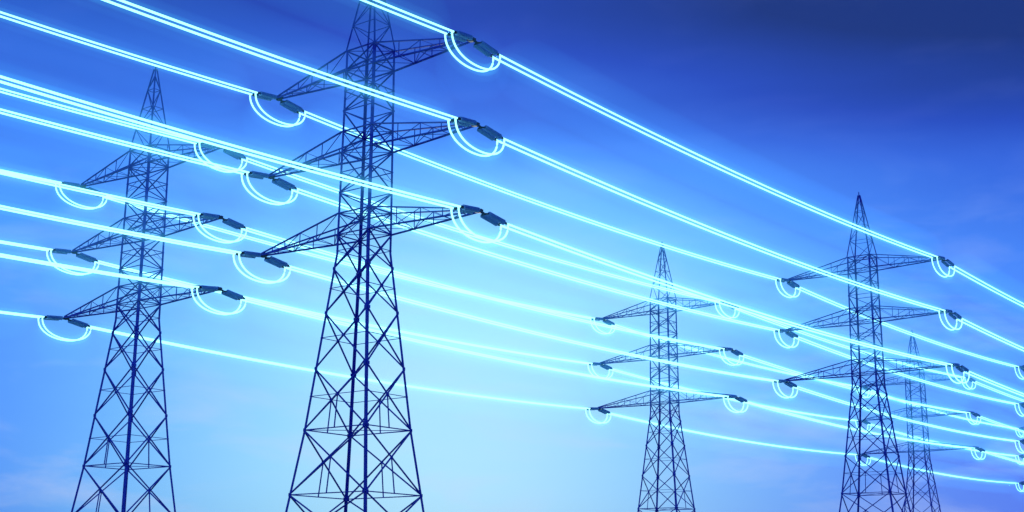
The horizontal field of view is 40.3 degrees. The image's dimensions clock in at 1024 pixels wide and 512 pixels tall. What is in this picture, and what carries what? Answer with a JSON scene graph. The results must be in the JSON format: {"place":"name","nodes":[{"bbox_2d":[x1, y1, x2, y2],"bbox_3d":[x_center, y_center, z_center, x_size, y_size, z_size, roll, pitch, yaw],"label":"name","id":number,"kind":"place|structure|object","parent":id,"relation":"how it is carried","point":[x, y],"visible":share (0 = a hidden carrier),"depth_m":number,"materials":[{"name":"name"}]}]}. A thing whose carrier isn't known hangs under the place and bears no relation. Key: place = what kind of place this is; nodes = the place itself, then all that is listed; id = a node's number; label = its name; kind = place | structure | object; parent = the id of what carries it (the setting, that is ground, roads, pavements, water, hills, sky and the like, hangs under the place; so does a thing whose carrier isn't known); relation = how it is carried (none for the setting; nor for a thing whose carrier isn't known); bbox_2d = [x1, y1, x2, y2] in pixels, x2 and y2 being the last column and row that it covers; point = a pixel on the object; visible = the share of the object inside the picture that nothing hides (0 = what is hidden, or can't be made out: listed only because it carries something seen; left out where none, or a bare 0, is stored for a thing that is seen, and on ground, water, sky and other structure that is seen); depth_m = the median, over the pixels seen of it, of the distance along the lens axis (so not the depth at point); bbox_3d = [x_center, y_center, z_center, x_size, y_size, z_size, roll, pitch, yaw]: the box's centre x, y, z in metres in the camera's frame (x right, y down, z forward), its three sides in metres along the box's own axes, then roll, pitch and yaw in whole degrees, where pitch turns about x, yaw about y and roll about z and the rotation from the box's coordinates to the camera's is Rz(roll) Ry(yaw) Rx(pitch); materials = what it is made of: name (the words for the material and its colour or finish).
{"place":"outdoors","nodes":[
{"label":"outdoors","id":0,"kind":"place"},
{"bbox_2d":[0,0,1023,511],"label":"sky","id":1,"kind":"structure","parent":0,"point":[915,108],"materials":[{"name":"blue"}]},
{"bbox_3d":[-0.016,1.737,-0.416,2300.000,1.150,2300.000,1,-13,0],"label":"ground","id":2,"kind":"structure","parent":0,"visible":0},
{"bbox_2d":[63,66,224,511],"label":"lattice pylon","id":3,"kind":"object","parent":2,"relation":"on","point":[138,303],"visible":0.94,"depth_m":116.83,"materials":[{"name":"blue metal"}]},
{"bbox_2d":[40,315,62,320],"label":"insulator string","id":4,"kind":"object","parent":3,"relation":"attached to","point":[52,317],"visible":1,"depth_m":122.11,"materials":[{"name":"stone"}]},
{"bbox_2d":[0,311,44,317],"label":"power cable","id":5,"kind":"object","parent":4,"relation":"attached to","point":[20,314],"visible":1,"depth_m":119.90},
{"bbox_2d":[49,248,70,254],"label":"insulator string","id":6,"kind":"object","parent":3,"relation":"attached to","point":[60,251],"visible":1,"depth_m":123.26,"materials":[{"name":"stone"}]},
{"bbox_2d":[0,240,52,250],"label":"power cable","id":7,"kind":"object","parent":6,"relation":"attached to","point":[20,245],"visible":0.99,"depth_m":120.64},
{"bbox_2d":[38,317,91,340],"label":"jumper loop","id":8,"kind":"object","parent":3,"relation":"hanging from","point":[66,339],"visible":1,"depth_m":122.70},
{"bbox_2d":[60,181,79,187],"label":"insulator string","id":9,"kind":"object","parent":3,"relation":"attached to","point":[71,184],"visible":0.7,"depth_m":124.39,"materials":[{"name":"stone"}]},
{"bbox_2d":[0,169,61,182],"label":"power cable","id":10,"kind":"object","parent":9,"relation":"attached to","point":[30,176],"visible":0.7,"depth_m":121.45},
{"bbox_2d":[46,250,99,274],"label":"jumper loop","id":11,"kind":"object","parent":3,"relation":"hanging from","point":[72,272],"visible":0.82,"depth_m":123.72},
{"bbox_2d":[68,318,89,327],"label":"insulator string","id":12,"kind":"object","parent":3,"relation":"attached to","point":[73,321],"visible":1,"depth_m":124.17,"materials":[{"name":"stone"}]},
{"bbox_2d":[86,326,590,408],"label":"power cable","id":13,"kind":"object","parent":12,"relation":"attached to","point":[229,355],"visible":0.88,"depth_m":144.95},
{"bbox_2d":[55,184,107,209],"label":"jumper loop","id":14,"kind":"object","parent":3,"relation":"hanging from","point":[90,208],"visible":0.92,"depth_m":125.02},
{"bbox_2d":[76,252,97,262],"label":"insulator string","id":15,"kind":"object","parent":3,"relation":"attached to","point":[85,257],"visible":1,"depth_m":125.35,"materials":[{"name":"stone"}]},
{"bbox_2d":[94,260,592,363],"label":"power cable","id":16,"kind":"object","parent":15,"relation":"attached to","point":[336,318],"visible":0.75,"depth_m":153.53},
{"bbox_2d":[84,187,105,196],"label":"insulator string","id":17,"kind":"object","parent":3,"relation":"attached to","point":[90,188],"visible":0.44,"depth_m":126.32,"materials":[{"name":"stone"}]},
{"bbox_2d":[102,195,593,318],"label":"power cable","id":18,"kind":"object","parent":17,"relation":"attached to","point":[235,233],"visible":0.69,"depth_m":147.90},
{"bbox_2d":[194,285,217,291],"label":"insulator string","id":19,"kind":"object","parent":3,"relation":"attached to","point":[207,288],"visible":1,"depth_m":109.50,"materials":[{"name":"stone"}]},
{"bbox_2d":[0,253,198,288],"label":"power cable","id":20,"kind":"object","parent":19,"relation":"attached to","point":[94,271],"visible":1,"depth_m":101.69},
{"bbox_2d":[195,212,218,219],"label":"insulator string","id":21,"kind":"object","parent":3,"relation":"attached to","point":[203,215],"visible":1,"depth_m":111.10,"materials":[{"name":"stone"}]},
{"bbox_2d":[0,170,200,215],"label":"power cable","id":22,"kind":"object","parent":21,"relation":"attached to","point":[117,197],"visible":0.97,"depth_m":103.21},
{"bbox_2d":[196,142,219,148],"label":"insulator string","id":23,"kind":"object","parent":3,"relation":"attached to","point":[202,144],"visible":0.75,"depth_m":112.95,"materials":[{"name":"stone"}]},
{"bbox_2d":[0,88,200,143],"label":"power cable","id":24,"kind":"object","parent":23,"relation":"attached to","point":[96,115],"visible":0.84,"depth_m":104.69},
{"bbox_2d":[191,287,246,314],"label":"jumper loop","id":25,"kind":"object","parent":3,"relation":"hanging from","point":[226,313],"visible":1,"depth_m":109.99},
{"bbox_2d":[193,214,247,242],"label":"jumper loop","id":26,"kind":"object","parent":3,"relation":"hanging from","point":[228,241],"visible":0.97,"depth_m":111.61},
{"bbox_2d":[194,142,247,172],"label":"jumper loop","id":27,"kind":"object","parent":3,"relation":"hanging from","point":[215,165],"visible":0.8,"depth_m":113.29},
{"bbox_2d":[221,290,244,299],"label":"insulator string","id":28,"kind":"object","parent":3,"relation":"attached to","point":[232,295],"visible":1,"depth_m":111.57,"materials":[{"name":"stone"}]},
{"bbox_2d":[241,298,728,396],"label":"power cable","id":29,"kind":"object","parent":28,"relation":"attached to","point":[444,346],"visible":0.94,"depth_m":134.45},
{"bbox_2d":[222,218,245,229],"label":"insulator string","id":30,"kind":"object","parent":3,"relation":"attached to","point":[233,223],"visible":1,"depth_m":113.20,"materials":[{"name":"stone"}]},
{"bbox_2d":[241,227,724,348],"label":"power cable","id":31,"kind":"object","parent":30,"relation":"attached to","point":[521,305],"visible":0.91,"depth_m":137.21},
{"bbox_2d":[223,147,245,159],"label":"insulator string","id":32,"kind":"object","parent":3,"relation":"attached to","point":[236,155],"visible":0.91,"depth_m":115.00,"materials":[{"name":"stone"}]},
{"bbox_2d":[241,157,718,301],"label":"power cable","id":33,"kind":"object","parent":32,"relation":"attached to","point":[476,234],"visible":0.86,"depth_m":139.37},
{"bbox_2d":[261,0,483,511],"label":"lattice pylon","id":34,"kind":"object","parent":2,"relation":"on","point":[370,208],"visible":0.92,"depth_m":95.88,"materials":[{"name":"blue metal"}]},
{"bbox_2d":[235,251,260,257],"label":"insulator string","id":35,"kind":"object","parent":34,"relation":"attached to","point":[247,254],"visible":1,"depth_m":101.29,"materials":[{"name":"stone"}]},
{"bbox_2d":[0,205,241,254],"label":"power cable","id":36,"kind":"object","parent":35,"relation":"attached to","point":[124,231],"visible":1,"depth_m":92.53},
{"bbox_2d":[243,171,268,178],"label":"insulator string","id":37,"kind":"object","parent":34,"relation":"attached to","point":[256,175],"visible":1,"depth_m":102.49,"materials":[{"name":"stone"}]},
{"bbox_2d":[0,108,248,173],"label":"power cable","id":38,"kind":"object","parent":37,"relation":"attached to","point":[33,121],"visible":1,"depth_m":93.26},
{"bbox_2d":[233,252,290,283],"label":"jumper loop","id":39,"kind":"object","parent":34,"relation":"hanging from","point":[266,282],"visible":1,"depth_m":101.73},
{"bbox_2d":[252,91,276,100],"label":"insulator string","id":40,"kind":"object","parent":34,"relation":"attached to","point":[265,96],"visible":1,"depth_m":103.64,"materials":[{"name":"stone"}]},
{"bbox_2d":[0,11,257,94],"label":"power cable","id":41,"kind":"object","parent":40,"relation":"attached to","point":[19,22],"visible":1,"depth_m":93.90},
{"bbox_2d":[241,172,298,204],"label":"jumper loop","id":42,"kind":"object","parent":34,"relation":"hanging from","point":[275,202],"visible":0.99,"depth_m":102.84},
{"bbox_2d":[264,256,289,267],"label":"insulator string","id":43,"kind":"object","parent":34,"relation":"attached to","point":[276,262],"visible":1,"depth_m":103.37,"materials":[{"name":"stone"}]},
{"bbox_2d":[284,265,778,381],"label":"power cable","id":44,"kind":"object","parent":43,"relation":"attached to","point":[586,344],"visible":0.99,"depth_m":125.70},
{"bbox_2d":[249,93,305,126],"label":"jumper loop","id":45,"kind":"object","parent":34,"relation":"hanging from","point":[269,116],"visible":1,"depth_m":104.00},
{"bbox_2d":[272,178,296,190],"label":"insulator string","id":46,"kind":"object","parent":34,"relation":"attached to","point":[283,184],"visible":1,"depth_m":104.52,"materials":[{"name":"stone"}]},
{"bbox_2d":[291,188,778,330],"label":"power cable","id":47,"kind":"object","parent":46,"relation":"attached to","point":[657,301],"visible":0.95,"depth_m":127.66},
{"bbox_2d":[280,100,304,113],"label":"insulator string","id":48,"kind":"object","parent":34,"relation":"attached to","point":[291,106],"visible":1,"depth_m":105.68,"materials":[{"name":"stone"}]},
{"bbox_2d":[299,111,779,279],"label":"power cable","id":49,"kind":"object","parent":48,"relation":"attached to","point":[535,200],"visible":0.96,"depth_m":128.35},
{"bbox_2d":[447,30,472,41],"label":"insulator string","id":50,"kind":"object","parent":34,"relation":"attached to","point":[461,36],"visible":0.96,"depth_m":92.06,"materials":[{"name":"stone"}]},
{"bbox_2d":[361,0,453,34],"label":"power cable","id":51,"kind":"object","parent":50,"relation":"attached to","point":[405,12],"visible":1,"depth_m":88.26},
{"bbox_2d":[451,116,476,126],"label":"insulator string","id":52,"kind":"object","parent":34,"relation":"attached to","point":[464,121],"visible":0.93,"depth_m":90.36,"materials":[{"name":"stone"}]},
{"bbox_2d":[102,0,457,120],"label":"power cable","id":53,"kind":"object","parent":52,"relation":"attached to","point":[244,45],"visible":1,"depth_m":77.80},
{"bbox_2d":[453,204,479,213],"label":"insulator string","id":54,"kind":"object","parent":34,"relation":"attached to","point":[467,209],"visible":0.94,"depth_m":88.66,"materials":[{"name":"stone"}]},
{"bbox_2d":[0,75,460,208],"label":"power cable","id":55,"kind":"object","parent":54,"relation":"attached to","point":[166,126],"visible":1,"depth_m":72.86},
{"bbox_2d":[444,31,500,71],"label":"jumper loop","id":56,"kind":"object","parent":34,"relation":"hanging from","point":[469,61],"visible":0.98,"depth_m":92.39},
{"bbox_2d":[447,118,504,156],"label":"jumper loop","id":57,"kind":"object","parent":34,"relation":"hanging from","point":[471,146],"visible":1,"depth_m":90.63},
{"bbox_2d":[450,207,508,242],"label":"jumper loop","id":58,"kind":"object","parent":34,"relation":"hanging from","point":[474,234],"visible":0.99,"depth_m":89.03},
{"bbox_2d":[473,41,499,57],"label":"insulator string","id":59,"kind":"object","parent":34,"relation":"attached to","point":[483,47],"visible":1,"depth_m":94.11,"materials":[{"name":"stone"}]},
{"bbox_2d":[493,54,937,257],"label":"power cable","id":60,"kind":"object","parent":59,"relation":"attached to","point":[524,73],"visible":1,"depth_m":113.67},
{"bbox_2d":[477,125,503,140],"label":"insulator string","id":61,"kind":"object","parent":34,"relation":"attached to","point":[488,132],"visible":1,"depth_m":92.42,"materials":[{"name":"stone"}]},
{"bbox_2d":[496,138,945,310],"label":"power cable","id":62,"kind":"object","parent":61,"relation":"attached to","point":[525,148],"visible":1,"depth_m":111.75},
{"bbox_2d":[480,212,506,225],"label":"insulator string","id":63,"kind":"object","parent":34,"relation":"attached to","point":[492,218],"visible":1,"depth_m":90.76,"materials":[{"name":"stone"}]},
{"bbox_2d":[500,223,952,364],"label":"power cable","id":64,"kind":"object","parent":63,"relation":"attached to","point":[905,355],"visible":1,"depth_m":110.19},
{"bbox_2d":[598,245,736,511],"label":"lattice pylon","id":65,"kind":"object","parent":2,"relation":"on","point":[669,354],"visible":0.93,"depth_m":179.91,"materials":[{"name":"blue metal"}]},
{"bbox_2d":[585,409,610,423],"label":"jumper loop","id":66,"kind":"object","parent":65,"relation":"hanging from","point":[595,420],"visible":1,"depth_m":184.87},
{"bbox_2d":[590,318,615,333],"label":"jumper loop","id":67,"kind":"object","parent":65,"relation":"hanging from","point":[600,330],"visible":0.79,"depth_m":187.05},
{"bbox_2d":[603,319,614,324],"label":"insulator string","id":68,"kind":"object","parent":65,"relation":"attached to","point":[608,322],"visible":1,"depth_m":188.88,"materials":[{"name":"stone"}]},
{"bbox_2d":[611,324,858,386],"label":"power cable","id":69,"kind":"object","parent":68,"relation":"attached to","point":[737,360],"visible":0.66,"depth_m":215.97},
{"bbox_2d":[715,301,739,318],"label":"jumper loop","id":70,"kind":"object","parent":65,"relation":"hanging from","point":[724,313],"visible":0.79,"depth_m":175.52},
{"bbox_2d":[719,349,743,365],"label":"jumper loop","id":71,"kind":"object","parent":65,"relation":"hanging from","point":[729,361],"visible":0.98,"depth_m":173.91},
{"bbox_2d":[723,397,747,412],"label":"jumper loop","id":72,"kind":"object","parent":65,"relation":"hanging from","point":[741,411],"visible":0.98,"depth_m":172.30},
{"bbox_2d":[731,350,742,355],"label":"insulator string","id":73,"kind":"object","parent":65,"relation":"attached to","point":[736,352],"visible":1,"depth_m":175.65,"materials":[{"name":"stone"}]},
{"bbox_2d":[739,354,969,412],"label":"power cable","id":74,"kind":"object","parent":73,"relation":"attached to","point":[850,387],"visible":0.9,"depth_m":199.46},
{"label":"insulator string","id":75,"kind":"object","parent":65,"relation":"attached to","visible":0},
{"bbox_2d":[736,308,964,377],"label":"power cable","id":76,"kind":"object","parent":75,"relation":"attached to","point":[844,345],"visible":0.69,"depth_m":199.23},
{"bbox_2d":[784,192,951,511],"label":"lattice pylon","id":77,"kind":"object","parent":2,"relation":"on","point":[874,357],"visible":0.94,"depth_m":158.36,"materials":[{"name":"blue metal"}]},
{"bbox_2d":[772,381,797,397],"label":"jumper loop","id":78,"kind":"object","parent":77,"relation":"hanging from","point":[783,394],"visible":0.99,"depth_m":163.67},
{"bbox_2d":[774,330,798,347],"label":"jumper loop","id":79,"kind":"object","parent":77,"relation":"hanging from","point":[784,343],"visible":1,"depth_m":164.72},
{"bbox_2d":[775,279,800,297],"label":"jumper loop","id":80,"kind":"object","parent":77,"relation":"hanging from","point":[785,292],"visible":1,"depth_m":165.80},
{"bbox_2d":[784,381,796,387],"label":"insulator string","id":81,"kind":"object","parent":77,"relation":"attached to","point":[790,384],"visible":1,"depth_m":165.13,"materials":[{"name":"stone"}]},
{"bbox_2d":[794,386,1016,441],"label":"power cable","id":82,"kind":"object","parent":81,"relation":"attached to","point":[901,417],"visible":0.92,"depth_m":190.52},
{"bbox_2d":[785,331,797,337],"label":"insulator string","id":83,"kind":"object","parent":77,"relation":"attached to","point":[791,334],"visible":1,"depth_m":166.29,"materials":[{"name":"stone"}]},
{"bbox_2d":[794,336,1018,404],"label":"power cable","id":84,"kind":"object","parent":83,"relation":"attached to","point":[905,374],"visible":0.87,"depth_m":192.80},
{"bbox_2d":[787,281,799,287],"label":"insulator string","id":85,"kind":"object","parent":77,"relation":"attached to","point":[792,284],"visible":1,"depth_m":167.45,"materials":[{"name":"stone"}]},
{"bbox_2d":[795,287,1018,366],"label":"power cable","id":86,"kind":"object","parent":85,"relation":"attached to","point":[905,330],"visible":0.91,"depth_m":194.00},
{"bbox_2d":[931,257,954,276],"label":"jumper loop","id":87,"kind":"object","parent":77,"relation":"hanging from","point":[941,269],"visible":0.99,"depth_m":153.92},
{"bbox_2d":[941,259,953,266],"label":"insulator string","id":88,"kind":"object","parent":77,"relation":"attached to","point":[947,262],"visible":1,"depth_m":155.84,"materials":[{"name":"stone"}]},
{"bbox_2d":[949,265,1023,306],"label":"power cable","id":89,"kind":"object","parent":88,"relation":"attached to","point":[986,284],"visible":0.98,"depth_m":164.82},
{"bbox_2d":[939,311,962,329],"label":"jumper loop","id":90,"kind":"object","parent":77,"relation":"hanging from","point":[949,324],"visible":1,"depth_m":152.54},
{"bbox_2d":[948,312,961,319],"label":"insulator string","id":91,"kind":"object","parent":77,"relation":"attached to","point":[955,316],"visible":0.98,"depth_m":154.16,"materials":[{"name":"stone"}]},
{"bbox_2d":[956,318,1023,350],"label":"power cable","id":92,"kind":"object","parent":91,"relation":"attached to","point":[991,333],"visible":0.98,"depth_m":162.34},
{"bbox_2d":[946,365,969,383],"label":"jumper loop","id":93,"kind":"object","parent":77,"relation":"hanging from","point":[955,376],"visible":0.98,"depth_m":150.85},
{"bbox_2d":[955,365,968,371],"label":"insulator string","id":94,"kind":"object","parent":77,"relation":"attached to","point":[962,368],"visible":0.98,"depth_m":152.54,"materials":[{"name":"stone"}]},
{"bbox_2d":[964,371,1023,396],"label":"power cable","id":95,"kind":"object","parent":94,"relation":"attached to","point":[994,382],"visible":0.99,"depth_m":159.91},
{"bbox_2d":[863,332,976,511],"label":"lattice pylon","id":96,"kind":"object","parent":2,"relation":"on","point":[922,426],"visible":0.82,"depth_m":242.60,"materials":[{"name":"blue metal"}]},
{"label":"insulator string","id":97,"kind":"object","parent":96,"relation":"attached to","visible":0},
{"bbox_2d":[868,390,1018,428],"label":"power cable","id":98,"kind":"object","parent":97,"relation":"attached to","point":[950,415],"visible":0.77,"depth_m":282.71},
{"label":"insulator string","id":99,"kind":"object","parent":96,"relation":"attached to","visible":0},
{"bbox_2d":[973,381,1023,401],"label":"power cable","id":100,"kind":"object","parent":99,"relation":"attached to","point":[998,390],"visible":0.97,"depth_m":249.11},
{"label":"insulator string","id":101,"kind":"object","parent":96,"relation":"attached to","visible":0},
{"bbox_2d":[868,424,1016,455],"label":"power cable","id":102,"kind":"object","parent":101,"relation":"attached to","point":[935,441],"visible":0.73,"depth_m":269.71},
{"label":"insulator string","id":103,"kind":"object","parent":96,"relation":"attached to","visible":0},
{"bbox_2d":[977,416,1023,432],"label":"power cable","id":104,"kind":"object","parent":103,"relation":"attached to","point":[1000,423],"visible":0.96,"depth_m":246.66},
{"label":"insulator string","id":105,"kind":"object","parent":96,"relation":"attached to","visible":0},
{"bbox_2d":[867,457,1015,483],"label":"power cable","id":106,"kind":"object","parent":105,"relation":"attached to","point":[941,473],"visible":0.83,"depth_m":276.15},
{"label":"insulator string","id":107,"kind":"object","parent":96,"relation":"attached to","visible":0},
{"bbox_2d":[982,451,1023,463],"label":"power cable","id":108,"kind":"object","parent":107,"relation":"attached to","point":[1004,457],"visible":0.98,"depth_m":244.53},
{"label":"insulator string","id":109,"kind":"object","parent":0,"visible":0},
{"bbox_2d":[609,369,857,420],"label":"power cable","id":110,"kind":"object","parent":109,"relation":"attached to","point":[730,398],"visible":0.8,"depth_m":213.28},
{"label":"insulator string","id":111,"kind":"object","parent":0,"visible":0},
{"bbox_2d":[607,413,856,454],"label":"power cable","id":112,"kind":"object","parent":111,"relation":"attached to","point":[724,437],"visible":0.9,"depth_m":210.38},
{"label":"insulator string","id":113,"kind":"object","parent":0,"visible":0},
{"bbox_2d":[744,401,971,448],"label":"power cable","id":114,"kind":"object","parent":113,"relation":"attached to","point":[850,427],"visible":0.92,"depth_m":195.07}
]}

